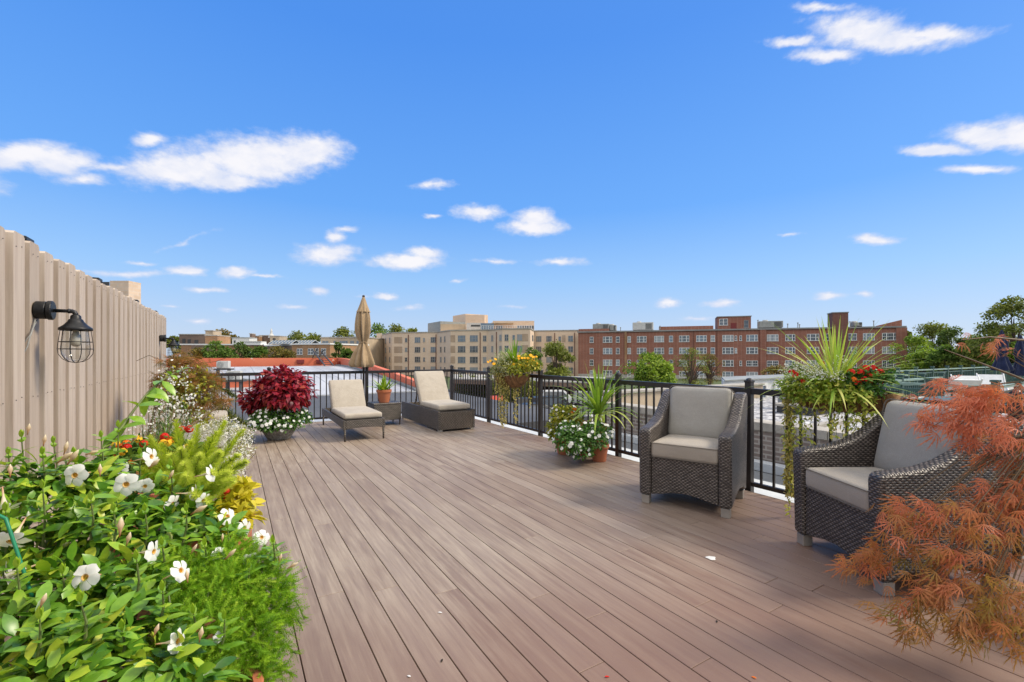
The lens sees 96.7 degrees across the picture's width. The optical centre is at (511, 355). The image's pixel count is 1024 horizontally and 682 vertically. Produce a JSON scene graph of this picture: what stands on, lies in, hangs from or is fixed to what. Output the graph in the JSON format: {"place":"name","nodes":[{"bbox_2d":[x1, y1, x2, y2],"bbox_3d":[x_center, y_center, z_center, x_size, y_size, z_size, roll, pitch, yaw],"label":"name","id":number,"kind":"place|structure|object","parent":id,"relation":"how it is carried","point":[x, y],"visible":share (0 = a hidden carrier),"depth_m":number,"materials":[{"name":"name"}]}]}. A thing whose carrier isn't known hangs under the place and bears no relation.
{"place":"outdoors","nodes":[
{"label":"outdoors","id":0,"kind":"place"},
{"bbox_2d":[264,344,291,357],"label":"row house","id":1,"kind":"structure","parent":0,"point":[287,346],"depth_m":115.47,"materials":[{"name":"brown brick"}]},
{"bbox_2d":[268,340,297,343],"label":"greenhouse roof","id":2,"kind":"structure","parent":1,"relation":"on","point":[282,342],"depth_m":112.83,"materials":[{"name":"grey glass"}]},
{"bbox_2d":[0,0,1023,355],"label":"sky","id":3,"kind":"structure","parent":0,"point":[257,167],"materials":[{"name":"blue"}]},
{"bbox_2d":[448,389,622,411],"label":"parking lot","id":4,"kind":"structure","parent":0,"point":[527,396],"depth_m":65.21,"materials":[{"name":"grey asphalt"}]},
{"bbox_2d":[453,374,604,396],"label":"carport","id":5,"kind":"object","parent":4,"relation":"on","point":[565,385],"visible":0.14,"depth_m":60.39,"materials":[{"name":"metal"}]},
{"bbox_2d":[522,378,537,400],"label":"hedge shrub","id":6,"kind":"object","parent":4,"relation":"on","point":[530,390],"visible":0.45,"depth_m":54.74,"materials":[{"name":"green plant"}]},
{"bbox_2d":[523,346,543,373],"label":"leafy tree","id":7,"kind":"object","parent":4,"relation":"on","point":[536,352],"visible":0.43,"depth_m":69.61,"materials":[{"name":"green plant"}]},
{"bbox_2d":[541,339,575,389],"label":"leafy tree","id":8,"kind":"object","parent":4,"relation":"on","point":[557,351],"visible":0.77,"depth_m":59.26,"materials":[{"name":"green plant"}]},
{"bbox_2d":[543,390,575,404],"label":"parked car","id":9,"kind":"object","parent":4,"relation":"on","point":[555,393],"visible":0.31,"depth_m":53.20,"materials":[{"name":"white paint"}]},
{"bbox_2d":[573,391,602,404],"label":"parked car","id":10,"kind":"object","parent":4,"relation":"on","point":[580,393],"visible":0.29,"depth_m":53.12,"materials":[{"name":"silver metal"}]},
{"bbox_2d":[408,376,720,388],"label":"grass","id":11,"kind":"structure","parent":0,"point":[679,381],"depth_m":97.31,"materials":[{"name":"green plant"}]},
{"bbox_2d":[577,312,906,379],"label":"brick apartment building","id":12,"kind":"structure","parent":0,"point":[731,342],"depth_m":107.53,"materials":[{"name":"red brick"}]},
{"bbox_2d":[593,323,609,330],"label":"rooftop unit","id":13,"kind":"object","parent":12,"relation":"on","point":[600,326],"visible":0.78,"depth_m":118.96,"materials":[{"name":"grey metal"}]},
{"bbox_2d":[633,321,653,329],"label":"rooftop unit","id":14,"kind":"object","parent":12,"relation":"on","point":[638,325],"visible":0.88,"depth_m":115.46,"materials":[{"name":"grey metal"}]},
{"bbox_2d":[758,320,782,327],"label":"rooftop unit","id":15,"kind":"object","parent":12,"relation":"on","point":[767,324],"visible":0.91,"depth_m":106.24,"materials":[{"name":"grey metal"}]},
{"bbox_2d":[882,333,895,339],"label":"window","id":16,"kind":"structure","parent":12,"relation":"in","point":[889,336],"depth_m":97.33,"materials":[{"name":"clear glass"}]},
{"bbox_2d":[721,374,806,396],"bbox_3d":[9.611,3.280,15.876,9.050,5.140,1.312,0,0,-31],"label":"white house","id":17,"kind":"structure","parent":0,"point":[767,380],"depth_m":14.30,"materials":[{"name":"clear paint"}]},
{"label":"ground","id":18,"kind":"structure","parent":0,"visible":0},
{"bbox_2d":[166,335,180,357],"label":"leafy tree","id":19,"kind":"object","parent":18,"relation":"on","point":[176,338],"visible":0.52,"depth_m":169.07,"materials":[{"name":"green plant"}]},
{"bbox_2d":[201,340,239,357],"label":"leafy tree","id":20,"kind":"object","parent":18,"relation":"on","point":[221,352],"visible":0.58,"depth_m":65.09,"materials":[{"name":"green plant"}]},
{"bbox_2d":[180,344,271,357],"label":"row house","id":21,"kind":"structure","parent":18,"relation":"on","point":[186,348],"depth_m":122.40,"materials":[{"name":"orange brick"}]},
{"bbox_2d":[178,334,211,344],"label":"building","id":22,"kind":"structure","parent":21,"relation":"on","point":[191,338],"depth_m":130.00,"materials":[{"name":"grey brick"}]},
{"bbox_2d":[204,335,230,343],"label":"building","id":23,"kind":"structure","parent":21,"relation":"on","point":[223,338],"depth_m":128.52,"materials":[{"name":"beige brick"}]},
{"bbox_2d":[231,337,256,343],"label":"rooftop unit","id":24,"kind":"object","parent":21,"relation":"on","point":[237,339],"visible":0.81,"depth_m":128.00,"materials":[{"name":"white metal"}]},
{"bbox_2d":[231,341,252,357],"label":"leafy tree","id":25,"kind":"object","parent":18,"relation":"on","point":[242,349],"visible":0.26,"depth_m":70.12,"materials":[{"name":"green plant"}]},
{"bbox_2d":[247,346,267,357],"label":"leafy tree","id":26,"kind":"object","parent":18,"relation":"on","point":[258,351],"visible":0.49,"depth_m":67.65,"materials":[{"name":"green plant"}]},
{"bbox_2d":[260,345,296,357],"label":"leafy tree","id":27,"kind":"object","parent":18,"relation":"on","point":[281,353],"visible":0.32,"depth_m":65.33,"materials":[{"name":"green plant"}]},
{"bbox_2d":[166,366,415,399],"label":"bow roof","id":28,"kind":"structure","parent":18,"relation":"on","point":[305,368],"depth_m":28.61,"materials":[{"name":"metal"}]},
{"bbox_2d":[183,376,257,387],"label":"orange shed wall","id":29,"kind":"structure","parent":28,"relation":"on","point":[245,384],"depth_m":22.69,"materials":[{"name":"paint"}]},
{"bbox_2d":[213,361,233,372],"bbox_3d":[-16.448,0.838,25.981,0.870,1.020,0.550,0,0,-13],"label":"condenser unit","id":30,"kind":"object","parent":28,"relation":"on","point":[223,365],"visible":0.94,"depth_m":25.85,"materials":[{"name":"grey metal"}]},
{"bbox_2d":[224,371,246,390],"bbox_3d":[-13.085,1.246,21.481,0.870,1.020,0.550,0,0,-13],"label":"condenser unit","id":31,"kind":"object","parent":28,"relation":"on","point":[238,379],"visible":0.48,"depth_m":21.34,"materials":[{"name":"grey metal"}]},
{"bbox_2d":[312,348,333,365],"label":"roof ladder","id":32,"kind":"object","parent":28,"relation":"on","point":[318,356],"visible":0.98,"depth_m":40.72,"materials":[{"name":"grey metal"}]},
{"bbox_2d":[166,356,415,389],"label":"parapet wall","id":33,"kind":"structure","parent":18,"relation":"on","point":[254,362],"depth_m":38.82,"materials":[{"name":"orange paint"}]},
{"bbox_2d":[287,330,306,339],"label":"leafy tree","id":34,"kind":"object","parent":18,"relation":"on","point":[294,336],"visible":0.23,"depth_m":169.39,"materials":[{"name":"green plant"}]},
{"bbox_2d":[300,332,320,341],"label":"leafy tree","id":35,"kind":"object","parent":18,"relation":"on","point":[314,336],"visible":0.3,"depth_m":168.16,"materials":[{"name":"green plant"}]},
{"bbox_2d":[291,343,368,357],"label":"row house","id":36,"kind":"structure","parent":18,"relation":"on","point":[303,350],"depth_m":108.11,"materials":[{"name":"orange brick"}]},
{"bbox_2d":[329,342,347,358],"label":"leafy tree","id":37,"kind":"object","parent":18,"relation":"on","point":[338,346],"visible":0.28,"depth_m":79.63,"materials":[{"name":"green plant"}]},
{"bbox_2d":[332,326,355,336],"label":"leafy tree","id":38,"kind":"object","parent":18,"relation":"on","point":[343,331],"visible":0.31,"depth_m":169.28,"materials":[{"name":"green plant"}]},
{"bbox_2d":[340,348,353,358],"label":"leafy tree","id":39,"kind":"object","parent":18,"relation":"on","point":[346,352],"visible":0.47,"depth_m":73.59,"materials":[{"name":"green plant"}]},
{"bbox_2d":[320,337,383,367],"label":"apartment building","id":40,"kind":"structure","parent":18,"relation":"on","point":[376,346],"depth_m":138.93,"materials":[{"name":"concrete"}]},
{"bbox_2d":[166,392,591,431],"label":"flat roof","id":41,"kind":"structure","parent":18,"relation":"on","point":[311,407],"depth_m":16.54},
{"bbox_2d":[101,281,140,302],"bbox_3d":[-13.287,-0.525,15.250,1.300,3.862,0.500,0,0,0],"label":"brick chimney","id":42,"kind":"object","parent":41,"relation":"on","point":[132,289],"visible":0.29,"depth_m":15.00,"materials":[{"name":"beige brick"}]},
{"bbox_2d":[370,322,390,337],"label":"leafy tree","id":43,"kind":"object","parent":18,"relation":"on","point":[381,329],"visible":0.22,"depth_m":168.56,"materials":[{"name":"green plant"}]},
{"bbox_2d":[388,323,407,331],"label":"leafy tree","id":44,"kind":"object","parent":18,"relation":"on","point":[398,328],"visible":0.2,"depth_m":168.19,"materials":[{"name":"green plant"}]},
{"bbox_2d":[377,314,578,376],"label":"apartment complex","id":45,"kind":"structure","parent":18,"relation":"on","point":[465,342],"depth_m":125.37,"materials":[{"name":"beige brick"}]},
{"bbox_2d":[475,416,793,502],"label":"roof slab","id":46,"kind":"structure","parent":18,"relation":"on","point":[764,492],"depth_m":6.50,"materials":[{"name":"white concrete"}]},
{"bbox_2d":[196,365,453,424],"bbox_3d":[-3.860,0.839,9.430,5.737,1.222,0.074,0,0,-31],"label":"metal railing","id":47,"kind":"object","parent":46,"relation":"on","point":[349,373],"visible":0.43,"depth_m":9.80,"materials":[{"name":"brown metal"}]},
{"bbox_2d":[451,366,1023,562],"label":"metal railing","id":48,"kind":"object","parent":46,"relation":"on","point":[751,392],"visible":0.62,"depth_m":6.07,"materials":[{"name":"black metal"}]},
{"bbox_2d":[487,338,542,427],"bbox_3d":[0.053,0.487,8.098,0.966,1.621,1.157,0,0,-1],"label":"rail planter","id":49,"kind":"object","parent":48,"relation":"attached to","point":[508,372],"visible":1,"depth_m":7.98,"materials":[{"name":"green plant"}]},
{"bbox_2d":[748,316,941,516],"bbox_3d":[2.521,0.499,3.641,1.249,1.705,1.294,0,0,4],"label":"rail planter","id":50,"kind":"object","parent":48,"relation":"attached to","point":[830,385],"visible":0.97,"depth_m":3.56,"materials":[{"name":"green plant"}]},
{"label":"deck joists","id":51,"kind":"structure","parent":46,"relation":"on","visible":0},
{"bbox_2d":[4,416,1023,681],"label":"deck","id":52,"kind":"structure","parent":51,"relation":"on","point":[510,554],"depth_m":2.76,"materials":[{"name":"brown wood"}]},
{"bbox_2d":[0,226,165,593],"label":"board fence","id":53,"kind":"object","parent":52,"relation":"on","point":[47,390],"visible":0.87,"depth_m":3.27,"materials":[{"name":"beige wood"}]},
{"bbox_2d":[32,301,93,362],"bbox_3d":[-2.826,-0.145,2.879,0.272,0.390,0.174,0,0,-31],"label":"wall lantern","id":54,"kind":"object","parent":53,"relation":"attached to","point":[75,323],"depth_m":2.86,"materials":[{"name":"black paint"}]},
{"bbox_2d":[159,335,179,357],"bbox_3d":[-5.691,-0.145,7.574,0.272,0.390,0.174,0,0,-31],"label":"wall lantern","id":55,"kind":"object","parent":53,"relation":"attached to","point":[172,344],"depth_m":7.54,"materials":[{"name":"black paint"}]},
{"bbox_2d":[0,367,297,681],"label":"mandevilla","id":56,"kind":"object","parent":52,"relation":"on","point":[66,630],"visible":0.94,"depth_m":1.41,"materials":[{"name":"plant"}]},
{"bbox_2d":[0,514,35,607],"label":"plant stake","id":57,"kind":"object","parent":56,"relation":"in","point":[12,539],"visible":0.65,"depth_m":1.30,"materials":[{"name":"green plastic"}]},
{"bbox_2d":[100,425,229,572],"bbox_3d":[-1.768,0.867,2.505,1.260,0.965,0.542,0,0,21],"label":"lantana","id":58,"kind":"object","parent":52,"relation":"on","point":[131,453],"visible":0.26,"depth_m":2.51,"materials":[{"name":"plant"}]},
{"bbox_2d":[126,359,204,497],"bbox_3d":[-2.806,0.692,3.660,0.811,1.317,0.396,0,0,41],"label":"white spike plant","id":59,"kind":"object","parent":52,"relation":"on","point":[162,423],"visible":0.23,"depth_m":3.54,"materials":[{"name":"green plant"}]},
{"bbox_2d":[125,348,236,498],"bbox_3d":[-3.355,0.633,4.635,0.963,1.434,1.429,0,0,-31],"label":"bronze maple","id":60,"kind":"object","parent":52,"relation":"on","point":[201,370],"visible":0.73,"depth_m":4.70,"materials":[{"name":"plant"}]},
{"bbox_2d":[156,538,208,659],"bbox_3d":[-1.459,1.075,2.020,0.242,0.550,0.242,0,0,-31],"label":"terracotta pot","id":61,"kind":"object","parent":52,"relation":"on","point":[194,544],"visible":0.04,"depth_m":1.96,"materials":[{"name":"ceramic"}]},
{"bbox_2d":[137,418,248,586],"bbox_3d":[-1.496,0.829,2.134,0.952,1.042,0.434,0,0,43],"label":"foxtail fern","id":62,"kind":"object","parent":52,"relation":"on","point":[191,463],"visible":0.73,"depth_m":2.02,"materials":[{"name":"plant"}]},
{"bbox_2d":[166,402,228,449],"bbox_3d":[-4.683,1.067,6.866,0.680,0.565,2.140,0,0,-31],"label":"cushioned bench","id":63,"kind":"object","parent":52,"relation":"on","point":[220,413],"visible":0.14,"depth_m":6.07,"materials":[{"name":"beige fabric"}]},
{"bbox_2d":[113,524,310,681],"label":"asparagus fern","id":64,"kind":"object","parent":52,"relation":"on","point":[258,660],"visible":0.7,"depth_m":1.53,"materials":[{"name":"plant"}]},
{"bbox_2d":[193,378,249,436],"bbox_3d":[-3.970,0.794,6.044,0.829,1.167,1.627,0,0,-22],"label":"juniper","id":65,"kind":"object","parent":52,"relation":"on","point":[229,393],"visible":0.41,"depth_m":6.59,"materials":[{"name":"green plant"}]},
{"bbox_2d":[189,413,257,477],"bbox_3d":[-1.888,0.876,3.040,0.354,0.947,0.794,0,0,-44],"label":"white mist plant","id":66,"kind":"object","parent":52,"relation":"on","point":[233,433],"visible":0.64,"depth_m":3.08,"materials":[{"name":"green plant"}]},
{"bbox_2d":[205,474,267,594],"bbox_3d":[-1.313,0.953,2.085,0.507,0.794,0.302,0,0,39],"label":"chartreuse vine","id":67,"kind":"object","parent":52,"relation":"on","point":[239,495],"visible":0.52,"depth_m":2.04,"materials":[{"name":"plant"}]},
{"bbox_2d":[236,363,316,439],"bbox_3d":[-3.778,0.737,7.372,1.210,1.226,1.162,0,0,-31],"label":"flower planter","id":68,"kind":"object","parent":52,"relation":"on","point":[274,393],"visible":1,"depth_m":7.21,"materials":[{"name":"grey stone"}]},
{"bbox_2d":[322,379,384,441],"bbox_3d":[-2.866,0.902,8.092,0.650,0.895,2.040,0,0,-31],"label":"sun lounger","id":69,"kind":"object","parent":52,"relation":"on","point":[348,409],"visible":1,"depth_m":8.04,"materials":[{"name":"beige fabric"}]},
{"bbox_2d":[348,295,374,394],"bbox_3d":[-3.143,0.040,9.584,0.562,2.620,0.529,0,0,-31],"label":"patio umbrella","id":70,"kind":"object","parent":52,"relation":"on","point":[361,356],"visible":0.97,"depth_m":9.51,"materials":[{"name":"beige fabric"}]},
{"bbox_2d":[367,400,401,423],"bbox_3d":[-2.512,1.135,8.952,0.540,0.430,0.500,0,0,-31],"label":"side table","id":71,"kind":"object","parent":52,"relation":"on","point":[390,410],"visible":0.72,"depth_m":8.78,"materials":[{"name":"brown wicker"}]},
{"bbox_2d":[369,374,394,402],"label":"potted plant","id":72,"kind":"object","parent":71,"relation":"on","point":[383,391],"visible":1,"depth_m":8.82,"materials":[{"name":"green plant"}]},
{"bbox_2d":[402,371,474,431],"bbox_3d":[-1.516,0.837,9.009,0.710,1.027,2.060,0,0,-31],"label":"sun lounger","id":73,"kind":"object","parent":52,"relation":"on","point":[436,408],"visible":1,"depth_m":8.62,"materials":[{"name":"brown wicker"}]},
{"bbox_2d":[544,404,584,454],"bbox_3d":[0.713,1.008,6.250,0.624,0.685,0.448,0,0,-31],"label":"potted plant","id":74,"kind":"object","parent":52,"relation":"on","point":[560,414],"visible":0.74,"depth_m":6.18,"materials":[{"name":"green plant"}]},
{"bbox_2d":[551,420,614,461],"bbox_3d":[0.900,1.081,5.763,0.960,0.537,0.626,0,0,-31],"label":"potted plant","id":75,"kind":"object","parent":52,"relation":"on","point":[596,450],"visible":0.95,"depth_m":5.62,"materials":[{"name":"green plant"}]},
{"bbox_2d":[559,361,643,456],"bbox_3d":[1.143,0.702,6.084,1.296,1.338,1.385,0,0,-31],"label":"potted plant","id":76,"kind":"object","parent":52,"relation":"on","point":[597,406],"visible":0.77,"depth_m":6.08,"materials":[{"name":"green plant"}]},
{"bbox_2d":[639,385,747,518],"bbox_3d":[1.717,0.826,4.280,0.781,1.047,0.832,0,0,36],"label":"wicker armchair","id":77,"kind":"object","parent":52,"relation":"on","point":[692,441],"visible":1,"depth_m":4.12,"materials":[{"name":"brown wicker"}]},
{"bbox_2d":[793,399,1023,595],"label":"wicker armchair","id":78,"kind":"object","parent":52,"relation":"on","point":[841,485],"visible":0.7,"depth_m":2.83,"materials":[{"name":"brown wicker"}]},
{"bbox_2d":[825,333,1023,671],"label":"laceleaf maple","id":79,"kind":"object","parent":52,"relation":"on","point":[996,496],"visible":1,"depth_m":2.06,"materials":[{"name":"orange plant"}]},
{"bbox_2d":[622,351,677,388],"bbox_3d":[10.850,2.745,35.881,4.393,6.246,4.247,0,0,11],"label":"leafy tree","id":80,"kind":"object","parent":18,"relation":"on","point":[661,371],"visible":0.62,"depth_m":35.17,"materials":[{"name":"green plant"}]},
{"bbox_2d":[672,347,710,384],"bbox_3d":[15.601,2.551,39.917,3.242,6.624,3.177,0,0,-31],"label":"leafy tree","id":81,"kind":"object","parent":18,"relation":"on","point":[691,378],"visible":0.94,"depth_m":39.89,"materials":[{"name":"green plant"}]},
{"bbox_2d":[608,439,793,485],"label":"roof","id":82,"kind":"structure","parent":18,"relation":"on","point":[767,477],"depth_m":5.62,"materials":[{"name":"grey"}]},
{"bbox_2d":[608,430,792,488],"bbox_3d":[4.019,1.425,3.800,0.940,0.110,10.300,0,0,-31],"label":"roof flashing","id":83,"kind":"object","parent":82,"relation":"on","point":[767,468],"depth_m":5.76,"materials":[{"name":"grey metal"}]},
{"bbox_2d":[696,353,725,384],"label":"leafy tree","id":84,"kind":"object","parent":18,"relation":"on","point":[710,375],"visible":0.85,"depth_m":41.89,"materials":[{"name":"green plant"}]},
{"bbox_2d":[760,364,785,374],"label":"leafy tree","id":85,"kind":"object","parent":18,"relation":"on","point":[772,371],"visible":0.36,"depth_m":59.97,"materials":[{"name":"green plant"}]},
{"bbox_2d":[754,394,1006,430],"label":"gravel roof","id":86,"kind":"structure","parent":18,"relation":"on","point":[767,409],"depth_m":7.93,"materials":[{"name":"white gravel"}]},
{"bbox_2d":[603,383,764,406],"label":"parapet wall","id":87,"kind":"structure","parent":86,"relation":"on","point":[650,395],"depth_m":9.19,"materials":[{"name":"concrete"}]},
{"bbox_2d":[603,401,854,464],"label":"brick parapet wall","id":88,"kind":"structure","parent":86,"relation":"on","point":[822,435],"depth_m":5.90,"materials":[{"name":"concrete"}]},
{"bbox_2d":[775,402,832,415],"bbox_3d":[5.356,0.964,8.307,0.900,0.168,0.700,0,0,-31],"label":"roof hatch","id":89,"kind":"object","parent":86,"relation":"on","point":[779,407],"visible":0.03,"depth_m":8.07,"materials":[{"name":"metal"}]},
{"bbox_2d":[805,415,875,426],"bbox_3d":[7.553,1.026,8.547,8.600,0.043,0.120,0,0,-31],"label":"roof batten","id":90,"kind":"object","parent":86,"relation":"on","point":[821,424],"depth_m":6.90,"materials":[{"name":"wood"}]},
{"bbox_2d":[886,333,936,373],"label":"leafy tree","id":91,"kind":"object","parent":18,"relation":"on","point":[907,365],"visible":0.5,"depth_m":88.24,"materials":[{"name":"green plant"}]},
{"bbox_2d":[903,344,943,382],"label":"leafy tree","id":92,"kind":"object","parent":18,"relation":"on","point":[918,356],"visible":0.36,"depth_m":69.89,"materials":[{"name":"green plant"}]},
{"bbox_2d":[907,320,954,352],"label":"leafy tree","id":93,"kind":"object","parent":18,"relation":"on","point":[931,329],"visible":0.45,"depth_m":91.68,"materials":[{"name":"green plant"}]},
{"bbox_2d":[923,344,965,377],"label":"leafy tree","id":94,"kind":"object","parent":18,"relation":"on","point":[933,358],"visible":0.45,"depth_m":65.61,"materials":[{"name":"green plant"}]},
{"bbox_2d":[931,325,975,355],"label":"leafy tree","id":95,"kind":"object","parent":18,"relation":"on","point":[946,336],"visible":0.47,"depth_m":83.46,"materials":[{"name":"green plant"}]},
{"bbox_2d":[936,341,990,375],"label":"leafy tree","id":96,"kind":"object","parent":18,"relation":"on","point":[975,353],"visible":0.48,"depth_m":62.94,"materials":[{"name":"green plant"}]},
{"bbox_2d":[965,295,1023,380],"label":"leafy tree","id":97,"kind":"object","parent":18,"relation":"on","point":[1000,310],"visible":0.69,"depth_m":62.39,"materials":[{"name":"green plant"}]},
{"bbox_2d":[991,341,1016,381],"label":"leafy tree","id":98,"kind":"object","parent":18,"relation":"on","point":[1011,356],"visible":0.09,"depth_m":59.73,"materials":[{"name":"green plant"}]},
{"label":"pavement","id":99,"kind":"structure","parent":0,"visible":0},
{"bbox_2d":[531,395,580,411],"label":"parked car","id":100,"kind":"object","parent":99,"relation":"on","point":[551,400],"visible":0.09,"depth_m":44.23,"materials":[{"name":"paint"}]},
{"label":"terrace","id":101,"kind":"structure","parent":0,"visible":0},
{"bbox_2d":[877,372,1000,397],"bbox_3d":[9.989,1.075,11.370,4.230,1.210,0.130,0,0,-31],"label":"green railing","id":102,"kind":"object","parent":101,"relation":"on","point":[921,379],"visible":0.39,"depth_m":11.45,"materials":[{"name":"paint"}]},
{"bbox_2d":[894,364,1023,388],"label":"green railing","id":103,"kind":"object","parent":101,"relation":"on","point":[960,371],"visible":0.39,"depth_m":20.69,"materials":[{"name":"paint"}]},
{"bbox_2d":[945,378,982,396],"bbox_3d":[13.195,1.164,13.559,0.700,1.054,1.765,0,0,29],"label":"sling lounger","id":104,"kind":"object","parent":101,"relation":"on","point":[969,382],"visible":0.12,"depth_m":12.86,"materials":[{"name":"white fabric"}]},
{"bbox_2d":[976,373,1008,390],"bbox_3d":[16.388,1.164,15.447,0.700,1.054,1.765,0,0,39],"label":"sling lounger","id":105,"kind":"object","parent":101,"relation":"on","point":[986,378],"visible":0.15,"depth_m":15.98,"materials":[{"name":"white fabric"}]},
{"bbox_2d":[990,330,1013,374],"bbox_3d":[18.936,0.346,17.603,0.624,2.668,0.634,0,0,34],"label":"patio umbrella","id":106,"kind":"object","parent":101,"relation":"on","point":[1001,362],"visible":0.73,"depth_m":17.48,"materials":[{"name":"blue fabric"}]},
{"bbox_2d":[1000,378,1023,403],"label":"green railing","id":107,"kind":"object","parent":101,"relation":"on","point":[1015,379],"visible":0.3,"depth_m":9.30,"materials":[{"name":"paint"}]},
{"bbox_2d":[1009,335,1023,377],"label":"patio umbrella","id":108,"kind":"object","parent":101,"relation":"on","point":[1018,370],"visible":0.77,"depth_m":17.53,"materials":[{"name":"blue fabric"}]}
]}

